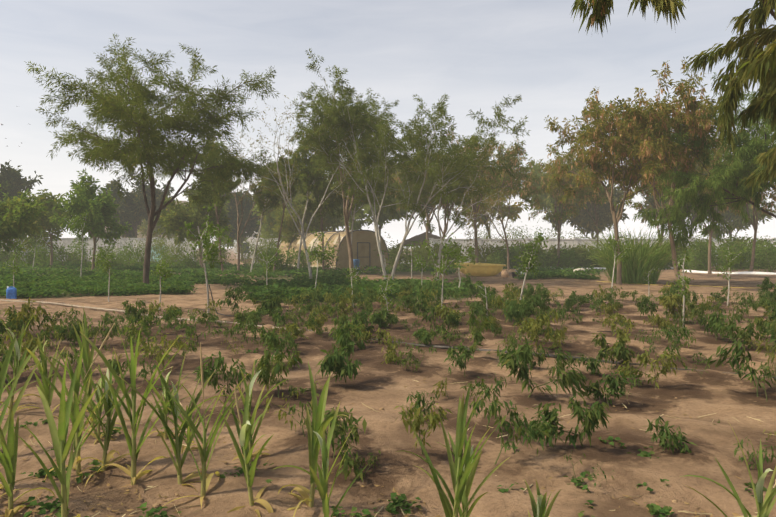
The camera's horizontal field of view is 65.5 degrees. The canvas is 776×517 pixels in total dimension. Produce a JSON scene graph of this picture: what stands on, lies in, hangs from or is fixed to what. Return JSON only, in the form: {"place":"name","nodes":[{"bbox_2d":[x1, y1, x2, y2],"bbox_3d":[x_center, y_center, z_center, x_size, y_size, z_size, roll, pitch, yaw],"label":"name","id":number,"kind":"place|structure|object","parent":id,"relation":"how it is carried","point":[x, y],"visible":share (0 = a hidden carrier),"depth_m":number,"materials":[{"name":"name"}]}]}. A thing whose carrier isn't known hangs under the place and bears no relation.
{"place":"outdoors","nodes":[
{"label":"outdoors","id":0,"kind":"place"},
{"bbox_2d":[97,201,188,237],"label":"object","id":1,"kind":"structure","parent":0,"point":[144,236],"depth_m":107.47,"materials":[{"name":"green plant"}]},
{"bbox_2d":[0,248,775,516],"bbox_3d":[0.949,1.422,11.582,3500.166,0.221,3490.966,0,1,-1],"label":"ground","id":2,"kind":"structure","parent":0,"point":[725,397],"depth_m":5.76,"materials":[{"name":"soil"}]},
{"bbox_2d":[0,180,13,201],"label":"tall dark tree","id":3,"kind":"object","parent":2,"relation":"on","point":[5,187],"visible":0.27,"depth_m":63.11,"materials":[{"name":"green plant"}]},
{"bbox_2d":[6,286,16,298],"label":"blue jerrycans","id":4,"kind":"object","parent":2,"relation":"on","point":[11,292],"visible":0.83,"depth_m":19.65,"materials":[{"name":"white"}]},
{"bbox_2d":[0,251,30,286],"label":"tree sapling","id":5,"kind":"object","parent":2,"relation":"on","point":[14,269],"visible":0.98,"depth_m":20.35,"materials":[{"name":"green plant"}]},
{"bbox_2d":[0,161,43,199],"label":"tall dark tree","id":6,"kind":"object","parent":2,"relation":"on","point":[12,176],"visible":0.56,"depth_m":72.06,"materials":[{"name":"green plant"}]},
{"bbox_2d":[0,184,50,254],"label":"tree","id":7,"kind":"object","parent":2,"relation":"on","point":[18,217],"visible":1,"depth_m":33.42,"materials":[{"name":"green plant"}]},
{"bbox_2d":[25,226,43,265],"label":"tree sapling","id":8,"kind":"object","parent":2,"relation":"on","point":[33,246],"visible":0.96,"depth_m":43.83,"materials":[{"name":"green plant"}]},
{"bbox_2d":[16,189,70,266],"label":"tree","id":9,"kind":"object","parent":2,"relation":"on","point":[51,228],"visible":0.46,"depth_m":45.14,"materials":[{"name":"green plant"}]},
{"bbox_2d":[0,248,87,262],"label":"shrub belt","id":10,"kind":"object","parent":2,"relation":"on","point":[8,254],"visible":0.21,"depth_m":59.94,"materials":[{"name":"green plant"}]},
{"bbox_2d":[0,273,139,295],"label":"cover crop","id":11,"kind":"object","parent":2,"relation":"on","point":[46,281],"visible":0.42,"depth_m":24.80,"materials":[{"name":"green plant"}]},
{"bbox_2d":[0,237,143,267],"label":"shrub belt","id":12,"kind":"object","parent":2,"relation":"on","point":[42,257],"visible":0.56,"depth_m":49.14,"materials":[{"name":"green plant"}]},
{"bbox_2d":[61,209,91,276],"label":"tree sapling","id":13,"kind":"object","parent":2,"relation":"on","point":[77,228],"visible":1,"depth_m":29.55,"materials":[{"name":"green plant"}]},
{"bbox_2d":[49,168,132,269],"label":"tree","id":14,"kind":"object","parent":2,"relation":"on","point":[100,211],"visible":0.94,"depth_m":39.57,"materials":[{"name":"green plant"}]},
{"bbox_2d":[0,237,195,261],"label":"block wall","id":15,"kind":"structure","parent":2,"relation":"on","point":[66,242],"depth_m":66.64,"materials":[{"name":"grey concrete"}]},
{"bbox_2d":[93,247,117,301],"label":"tree sapling","id":16,"kind":"object","parent":2,"relation":"on","point":[106,262],"visible":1,"depth_m":18.00,"materials":[{"name":"green plant"}]},
{"bbox_2d":[0,260,226,276],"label":"cover crop","id":17,"kind":"object","parent":2,"relation":"on","point":[45,270],"visible":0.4,"depth_m":41.17,"materials":[{"name":"green plant"}]},
{"bbox_2d":[101,170,173,237],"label":"tree","id":18,"kind":"object","parent":2,"relation":"on","point":[133,212],"visible":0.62,"depth_m":74.92,"materials":[{"name":"green plant"}]},
{"bbox_2d":[24,34,279,284],"bbox_3d":[-9.050,-3.912,24.915,9.464,10.685,10.134,0,1,-24],"label":"acacia tree","id":19,"kind":"object","parent":2,"relation":"on","point":[143,147],"visible":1,"depth_m":23.43,"materials":[{"name":"green plant"}]},
{"bbox_2d":[85,243,221,270],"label":"hedge shrubs","id":20,"kind":"object","parent":2,"relation":"on","point":[183,260],"visible":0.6,"depth_m":43.71,"materials":[{"name":"green plant"}]},
{"bbox_2d":[0,299,308,330],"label":"irrigation pipe","id":21,"kind":"object","parent":2,"relation":"on","point":[266,326],"visible":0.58,"depth_m":15.95,"materials":[{"name":"plastic"}]},
{"bbox_2d":[137,199,185,237],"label":"tree","id":22,"kind":"object","parent":2,"relation":"on","point":[143,229],"visible":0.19,"depth_m":92.44,"materials":[{"name":"green plant"}]},
{"bbox_2d":[150,252,176,308],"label":"tree sapling","id":23,"kind":"object","parent":2,"relation":"on","point":[159,268],"visible":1,"depth_m":15.52,"materials":[{"name":"green plant"}]},
{"bbox_2d":[17,272,312,301],"bbox_3d":[-8.037,1.054,24.942,9.558,0.456,14.548,0,1,-1],"label":"cover crop","id":24,"kind":"object","parent":2,"relation":"on","point":[132,287],"visible":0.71,"depth_m":21.86,"materials":[{"name":"green plant"}]},
{"bbox_2d":[153,190,230,267],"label":"tree","id":25,"kind":"object","parent":2,"relation":"on","point":[174,219],"visible":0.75,"depth_m":42.02,"materials":[{"name":"green plant"}]},
{"bbox_2d":[160,194,234,264],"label":"tree","id":26,"kind":"object","parent":2,"relation":"on","point":[227,233],"depth_m":52.79,"materials":[{"name":"green plant"}]},
{"bbox_2d":[179,203,232,314],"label":"tree sapling","id":27,"kind":"object","parent":2,"relation":"on","point":[209,255],"visible":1,"depth_m":14.50,"materials":[{"name":"green plant"}]},
{"bbox_2d":[129,231,284,264],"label":"shrub belt","id":28,"kind":"object","parent":2,"relation":"on","point":[163,241],"visible":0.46,"depth_m":56.42,"materials":[{"name":"green plant"}]},
{"bbox_2d":[186,140,241,274],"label":"slender tree","id":29,"kind":"object","parent":2,"relation":"on","point":[223,199],"visible":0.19,"depth_m":34.31,"materials":[{"name":"green plant"}]},
{"bbox_2d":[181,183,247,247],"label":"tree","id":30,"kind":"object","parent":2,"relation":"on","point":[246,238],"visible":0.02,"depth_m":80.02,"materials":[{"name":"green plant"}]},
{"bbox_2d":[216,187,263,260],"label":"tree","id":31,"kind":"object","parent":2,"relation":"on","point":[251,227],"visible":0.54,"depth_m":73.96,"materials":[{"name":"green plant"}]},
{"bbox_2d":[234,231,261,258],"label":"white building","id":32,"kind":"structure","parent":2,"relation":"on","point":[247,240],"depth_m":92.00,"materials":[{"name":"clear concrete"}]},
{"bbox_2d":[214,150,295,273],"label":"bare tree","id":33,"kind":"object","parent":2,"relation":"on","point":[238,244],"visible":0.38,"depth_m":37.80,"materials":[{"name":"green plant"}]},
{"bbox_2d":[249,160,281,271],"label":"slender tree","id":34,"kind":"object","parent":2,"relation":"on","point":[261,203],"visible":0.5,"depth_m":37.89,"materials":[{"name":"green plant"}]},
{"bbox_2d":[250,245,281,297],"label":"tree sapling","id":35,"kind":"object","parent":2,"relation":"on","point":[272,260],"visible":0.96,"depth_m":19.73,"materials":[{"name":"green plant"}]},
{"bbox_2d":[260,154,309,270],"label":"slender tree","id":36,"kind":"object","parent":2,"relation":"on","point":[284,172],"visible":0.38,"depth_m":35.71,"materials":[{"name":"green plant"}]},
{"bbox_2d":[250,178,323,237],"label":"tree","id":37,"kind":"object","parent":2,"relation":"on","point":[265,226],"visible":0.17,"depth_m":64.09,"materials":[{"name":"green plant"}]},
{"bbox_2d":[210,92,367,278],"bbox_3d":[-4.442,-3.175,27.620,7.229,9.032,5.907,0,1,-1],"label":"bare tree","id":38,"kind":"object","parent":2,"relation":"on","point":[298,216],"visible":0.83,"depth_m":28.10,"materials":[{"name":"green plant"}]},
{"bbox_2d":[257,241,339,271],"bbox_3d":[-5.733,-0.040,40.146,5.658,2.249,3.160,0,1,-1],"label":"shrub belt","id":39,"kind":"object","parent":2,"relation":"on","point":[280,262],"visible":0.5,"depth_m":39.87,"materials":[{"name":"green plant"}]},
{"bbox_2d":[0,267,599,299],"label":"cover crop clumps","id":40,"kind":"object","parent":2,"relation":"on","point":[132,274],"visible":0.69,"depth_m":24.35,"materials":[{"name":"green plant"}]},
{"bbox_2d":[271,190,341,245],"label":"tree","id":41,"kind":"object","parent":2,"relation":"on","point":[288,224],"visible":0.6,"depth_m":49.00,"materials":[{"name":"green plant"}]},
{"bbox_2d":[278,137,334,271],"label":"slender tree","id":42,"kind":"object","parent":2,"relation":"on","point":[307,175],"visible":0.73,"depth_m":34.83,"materials":[{"name":"green plant"}]},
{"bbox_2d":[305,228,338,288],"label":"tree sapling","id":43,"kind":"object","parent":2,"relation":"on","point":[317,254],"visible":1,"depth_m":21.02,"materials":[{"name":"green plant"}]},
{"bbox_2d":[255,226,391,260],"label":"shrub belt","id":44,"kind":"object","parent":2,"relation":"on","point":[271,239],"visible":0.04,"depth_m":58.17,"materials":[{"name":"green plant"}]},
{"bbox_2d":[301,153,350,269],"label":"slender tree","id":45,"kind":"object","parent":2,"relation":"on","point":[322,211],"visible":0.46,"depth_m":37.91,"materials":[{"name":"green plant"}]},
{"bbox_2d":[294,160,363,230],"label":"tree","id":46,"kind":"object","parent":2,"relation":"on","point":[342,224],"visible":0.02,"depth_m":59.59,"materials":[{"name":"green plant"}]},
{"bbox_2d":[278,230,401,270],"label":"greenhouse tunnel","id":47,"kind":"structure","parent":2,"relation":"on","point":[364,244],"depth_m":43.79,"materials":[{"name":"beige fabric"}]},
{"bbox_2d":[326,149,379,243],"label":"slender tree","id":48,"kind":"object","parent":2,"relation":"on","point":[338,201],"visible":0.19,"depth_m":36.89,"materials":[{"name":"green plant"}]},
{"bbox_2d":[344,264,368,307],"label":"tree sapling","id":49,"kind":"object","parent":2,"relation":"on","point":[351,275],"visible":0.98,"depth_m":16.62,"materials":[{"name":"green plant"}]},
{"bbox_2d":[289,65,427,277],"bbox_3d":[-2.128,-4.308,32.073,6.380,11.164,10.499,0,1,25],"label":"tree","id":50,"kind":"object","parent":2,"relation":"on","point":[315,124],"visible":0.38,"depth_m":31.24,"materials":[{"name":"green plant"}]},
{"bbox_2d":[124,262,605,277],"bbox_3d":[0.021,0.716,43.408,29.670,0.574,23.533,0,1,-1],"label":"cover crop","id":51,"kind":"object","parent":2,"relation":"on","point":[246,268],"visible":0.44,"depth_m":38.21,"materials":[{"name":"green plant"}]},
{"bbox_2d":[332,161,414,234],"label":"tree","id":52,"kind":"object","parent":2,"relation":"on","point":[383,218],"visible":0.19,"depth_m":56.34,"materials":[{"name":"green plant"}]},
{"bbox_2d":[373,270,395,324],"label":"tree sapling","id":53,"kind":"object","parent":2,"relation":"on","point":[385,294],"visible":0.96,"depth_m":12.27,"materials":[{"name":"green plant"}]},
{"bbox_2d":[0,294,769,332],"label":"pepper plant","id":54,"kind":"object","parent":2,"relation":"on","point":[452,317],"visible":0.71,"depth_m":12.05,"materials":[{"name":"green plant"}]},
{"bbox_2d":[0,308,775,516],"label":"corn plants","id":55,"kind":"object","parent":2,"relation":"on","point":[462,477],"visible":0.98,"depth_m":3.86,"materials":[{"name":"green plant"}]},
{"bbox_2d":[0,328,775,486],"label":"pepper plant","id":56,"kind":"object","parent":2,"relation":"on","point":[334,362],"visible":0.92,"depth_m":5.93,"materials":[{"name":"green plant"}]},
{"bbox_2d":[0,307,775,376],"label":"pepper plant","id":57,"kind":"object","parent":2,"relation":"on","point":[619,351],"visible":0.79,"depth_m":8.28,"materials":[{"name":"green plant"}]},
{"bbox_2d":[0,297,775,339],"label":"pepper plant","id":58,"kind":"object","parent":2,"relation":"on","point":[713,320],"visible":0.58,"depth_m":10.93,"materials":[{"name":"green plant"}]},
{"bbox_2d":[0,294,775,516],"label":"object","id":59,"kind":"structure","parent":2,"relation":"on","point":[393,490],"depth_m":4.09,"materials":[{"name":"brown plant"}]},
{"bbox_2d":[1,297,775,351],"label":"pepper plant","id":60,"kind":"object","parent":2,"relation":"on","point":[424,336],"visible":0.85,"depth_m":9.87,"materials":[{"name":"green plant"}]},
{"bbox_2d":[14,336,766,516],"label":"weeds","id":61,"kind":"object","parent":2,"relation":"on","point":[652,507],"visible":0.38,"depth_m":3.93,"materials":[{"name":"green plant"}]},
{"bbox_2d":[297,48,529,280],"bbox_3d":[0.820,-4.116,27.258,10.455,10.921,7.225,1,1,44],"label":"pale tree","id":62,"kind":"object","parent":2,"relation":"on","point":[417,140],"visible":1,"depth_m":26.92,"materials":[{"name":"green plant"}]},
{"bbox_2d":[379,237,455,271],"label":"shrub belt","id":63,"kind":"object","parent":2,"relation":"on","point":[426,252],"visible":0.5,"depth_m":41.80,"materials":[{"name":"green plant"}]},
{"bbox_2d":[396,232,439,257],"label":"tent","id":64,"kind":"object","parent":2,"relation":"on","point":[417,238],"visible":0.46,"depth_m":60.11,"materials":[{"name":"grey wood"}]},
{"bbox_2d":[408,252,432,284],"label":"tree sapling","id":65,"kind":"object","parent":2,"relation":"on","point":[418,261],"visible":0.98,"depth_m":18.97,"materials":[{"name":"green plant"}]},
{"bbox_2d":[388,169,461,264],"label":"albizia tree","id":66,"kind":"object","parent":2,"relation":"on","point":[426,227],"visible":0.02,"depth_m":48.34,"materials":[{"name":"green plant"}]},
{"bbox_2d":[387,240,464,264],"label":"hedge","id":67,"kind":"object","parent":2,"relation":"on","point":[453,245],"visible":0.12,"depth_m":51.16,"materials":[{"name":"green plant"}]},
{"bbox_2d":[265,272,600,302],"bbox_3d":[3.682,1.029,24.975,15.289,0.444,14.804,0,1,-1],"label":"cover crop","id":68,"kind":"object","parent":2,"relation":"on","point":[332,288],"visible":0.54,"depth_m":23.12,"materials":[{"name":"green plant"}]},
{"bbox_2d":[392,134,495,274],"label":"tree","id":69,"kind":"object","parent":2,"relation":"on","point":[424,193],"visible":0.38,"depth_m":37.21,"materials":[{"name":"green plant"}]},
{"bbox_2d":[422,233,478,308],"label":"tree sapling","id":70,"kind":"object","parent":2,"relation":"on","point":[443,268],"visible":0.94,"depth_m":14.51,"materials":[{"name":"green plant"}]},
{"bbox_2d":[133,287,775,327],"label":"pepper plant","id":71,"kind":"object","parent":2,"relation":"on","point":[669,302],"visible":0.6,"depth_m":13.07,"materials":[{"name":"green plant"}]},
{"bbox_2d":[445,254,479,286],"bbox_3d":[2.660,0.571,22.067,1.299,1.479,1.235,-1,1,-44],"label":"papaya plant","id":72,"kind":"object","parent":2,"relation":"on","point":[459,266],"visible":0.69,"depth_m":22.08,"materials":[{"name":"green plant"}]},
{"bbox_2d":[399,123,532,279],"bbox_3d":[3.875,-2.611,31.123,6.925,7.739,7.435,0,1,-1],"label":"bare tree","id":73,"kind":"object","parent":2,"relation":"on","point":[441,240],"visible":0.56,"depth_m":30.53,"materials":[{"name":"green plant"}]},
{"bbox_2d":[414,125,536,262],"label":"albizia tree","id":74,"kind":"object","parent":2,"relation":"on","point":[517,150],"visible":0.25,"depth_m":39.99,"materials":[{"name":"green plant"}]},
{"bbox_2d":[454,262,505,275],"bbox_3d":[6.526,0.630,36.079,5.491,0.865,2.462,-1,1,-42],"label":"boat","id":75,"kind":"object","parent":2,"relation":"on","point":[481,269],"visible":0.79,"depth_m":34.54,"materials":[{"name":"yellow plastic"}]},
{"bbox_2d":[458,159,528,237],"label":"tree","id":76,"kind":"object","parent":2,"relation":"on","point":[514,207],"visible":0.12,"depth_m":61.52,"materials":[{"name":"green plant"}]},
{"bbox_2d":[217,284,775,318],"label":"pepper plant","id":77,"kind":"object","parent":2,"relation":"on","point":[271,303],"visible":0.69,"depth_m":14.34,"materials":[{"name":"green plant"}]},
{"bbox_2d":[455,141,542,269],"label":"albizia tree","id":78,"kind":"object","parent":2,"relation":"on","point":[518,171],"visible":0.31,"depth_m":43.86,"materials":[{"name":"green plant"}]},
{"bbox_2d":[251,282,775,311],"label":"pepper plant","id":79,"kind":"object","parent":2,"relation":"on","point":[353,299],"visible":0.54,"depth_m":15.59,"materials":[{"name":"green plant"}]},
{"bbox_2d":[282,280,773,307],"bbox_3d":[4.743,1.002,16.917,15.436,0.906,1.899,0,1,-1],"label":"pepper plant","id":80,"kind":"object","parent":2,"relation":"on","point":[538,290],"visible":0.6,"depth_m":16.69,"materials":[{"name":"green plant"}]},
{"bbox_2d":[512,229,547,299],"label":"tree sapling","id":81,"kind":"object","parent":2,"relation":"on","point":[527,263],"visible":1,"depth_m":14.99,"materials":[{"name":"green plant"}]},
{"bbox_2d":[295,273,775,303],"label":"pepper plant","id":82,"kind":"object","parent":2,"relation":"on","point":[407,290],"visible":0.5,"depth_m":17.83,"materials":[{"name":"green plant"}]},
{"bbox_2d":[309,330,775,378],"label":"black pipe","id":83,"kind":"object","parent":2,"relation":"on","point":[452,347],"visible":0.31,"depth_m":8.94,"materials":[{"name":"plastic"}]},
{"bbox_2d":[520,143,598,265],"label":"albizia tree","id":84,"kind":"object","parent":2,"relation":"on","point":[544,182],"visible":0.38,"depth_m":45.87,"materials":[{"name":"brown plant"}]},
{"bbox_2d":[529,157,602,233],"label":"tree","id":85,"kind":"object","parent":2,"relation":"on","point":[547,199],"visible":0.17,"depth_m":69.05,"materials":[{"name":"green plant"}]},
{"bbox_2d":[547,159,617,256],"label":"albizia tree","id":86,"kind":"object","parent":2,"relation":"on","point":[596,197],"visible":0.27,"depth_m":46.21,"materials":[{"name":"green plant"}]},
{"bbox_2d":[469,222,704,238],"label":"shrub belt","id":87,"kind":"object","parent":2,"relation":"on","point":[514,236],"visible":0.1,"depth_m":56.72,"materials":[{"name":"green plant"}]},
{"bbox_2d":[542,178,633,238],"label":"tree","id":88,"kind":"object","parent":2,"relation":"on","point":[585,221],"visible":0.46,"depth_m":68.73,"materials":[{"name":"green plant"}]},
{"bbox_2d":[429,238,775,266],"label":"white wall","id":89,"kind":"structure","parent":2,"relation":"on","point":[571,242],"depth_m":53.77,"materials":[{"name":"white paint"}]},
{"bbox_2d":[461,232,775,269],"bbox_3d":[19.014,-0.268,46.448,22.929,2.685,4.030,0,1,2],"label":"hedge","id":90,"kind":"object","parent":2,"relation":"on","point":[569,259],"visible":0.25,"depth_m":46.34,"materials":[{"name":"green plant"}]},
{"bbox_2d":[606,232,637,287],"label":"tree sapling","id":91,"kind":"object","parent":2,"relation":"on","point":[612,248],"visible":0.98,"depth_m":19.62,"materials":[{"name":"green plant"}]},
{"bbox_2d":[542,86,708,284],"bbox_3d":[10.668,-3.260,27.618,7.508,9.186,5.697,1,1,43],"label":"albizia tree","id":92,"kind":"object","parent":2,"relation":"on","point":[595,112],"visible":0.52,"depth_m":27.25,"materials":[{"name":"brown plant"}]},
{"bbox_2d":[576,227,694,284],"bbox_3d":[11.458,-0.254,28.360,5.779,2.852,5.620,-1,1,-33],"label":"lemongrass clump","id":93,"kind":"object","parent":2,"relation":"on","point":[645,258],"visible":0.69,"depth_m":27.45,"materials":[{"name":"green plant"}]},
{"bbox_2d":[640,267,657,296],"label":"tree sapling","id":94,"kind":"object","parent":2,"relation":"on","point":[648,276],"visible":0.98,"depth_m":19.87,"materials":[{"name":"green plant"}]},
{"bbox_2d":[577,56,734,286],"bbox_3d":[10.507,-3.344,25.913,5.582,9.396,7.765,0,1,-22],"label":"albizia tree","id":95,"kind":"object","parent":2,"relation":"on","point":[692,121],"visible":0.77,"depth_m":24.09,"materials":[{"name":"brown plant"}]},
{"bbox_2d":[571,0,775,195],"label":"palm tree","id":96,"kind":"object","parent":2,"relation":"on","point":[755,63],"visible":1,"depth_m":9.98,"materials":[{"name":"green plant"}]},
{"bbox_2d":[614,105,735,272],"bbox_3d":[15.565,-3.685,33.432,5.653,9.775,6.886,0,1,-1],"label":"albizia tree","id":97,"kind":"object","parent":2,"relation":"on","point":[640,186],"visible":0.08,"depth_m":33.88,"materials":[{"name":"green plant"}]},
{"bbox_2d":[635,156,724,232],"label":"tree","id":98,"kind":"object","parent":2,"relation":"on","point":[650,199],"visible":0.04,"depth_m":61.70,"materials":[{"name":"green plant"}]},
{"bbox_2d":[673,250,693,325],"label":"tree sapling","id":99,"kind":"object","parent":2,"relation":"on","point":[681,282],"visible":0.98,"depth_m":11.81,"materials":[{"name":"green plant"}]},
{"bbox_2d":[632,72,775,255],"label":"tree","id":100,"kind":"object","parent":2,"relation":"on","point":[748,151],"visible":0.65,"depth_m":23.90,"materials":[{"name":"green plant"}]},
{"bbox_2d":[680,127,765,274],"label":"albizia tree","id":101,"kind":"object","parent":2,"relation":"on","point":[736,211],"visible":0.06,"depth_m":37.73,"materials":[{"name":"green plant"}]},
{"bbox_2d":[680,233,775,271],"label":"shrub belt","id":102,"kind":"object","parent":2,"relation":"on","point":[699,254],"visible":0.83,"depth_m":42.78,"materials":[{"name":"green plant"}]},
{"bbox_2d":[682,270,775,274],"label":"row cover","id":103,"kind":"object","parent":2,"relation":"on","point":[744,272],"visible":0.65,"depth_m":38.41,"materials":[{"name":"white fabric"}]},
{"bbox_2d":[716,244,746,304],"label":"tree sapling","id":104,"kind":"object","parent":2,"relation":"on","point":[729,262],"visible":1,"depth_m":16.65,"materials":[{"name":"green plant"}]},
{"bbox_2d":[688,194,775,238],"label":"tree","id":105,"kind":"object","parent":2,"relation":"on","point":[733,221],"visible":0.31,"depth_m":69.92,"materials":[{"name":"green plant"}]},
{"bbox_2d":[712,151,775,271],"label":"albizia tree","id":106,"kind":"object","parent":2,"relation":"on","point":[764,203],"visible":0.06,"depth_m":39.74,"materials":[{"name":"green plant"}]},
{"bbox_2d":[0,0,775,247],"label":"sky","id":107,"kind":"structure","parent":0,"point":[476,53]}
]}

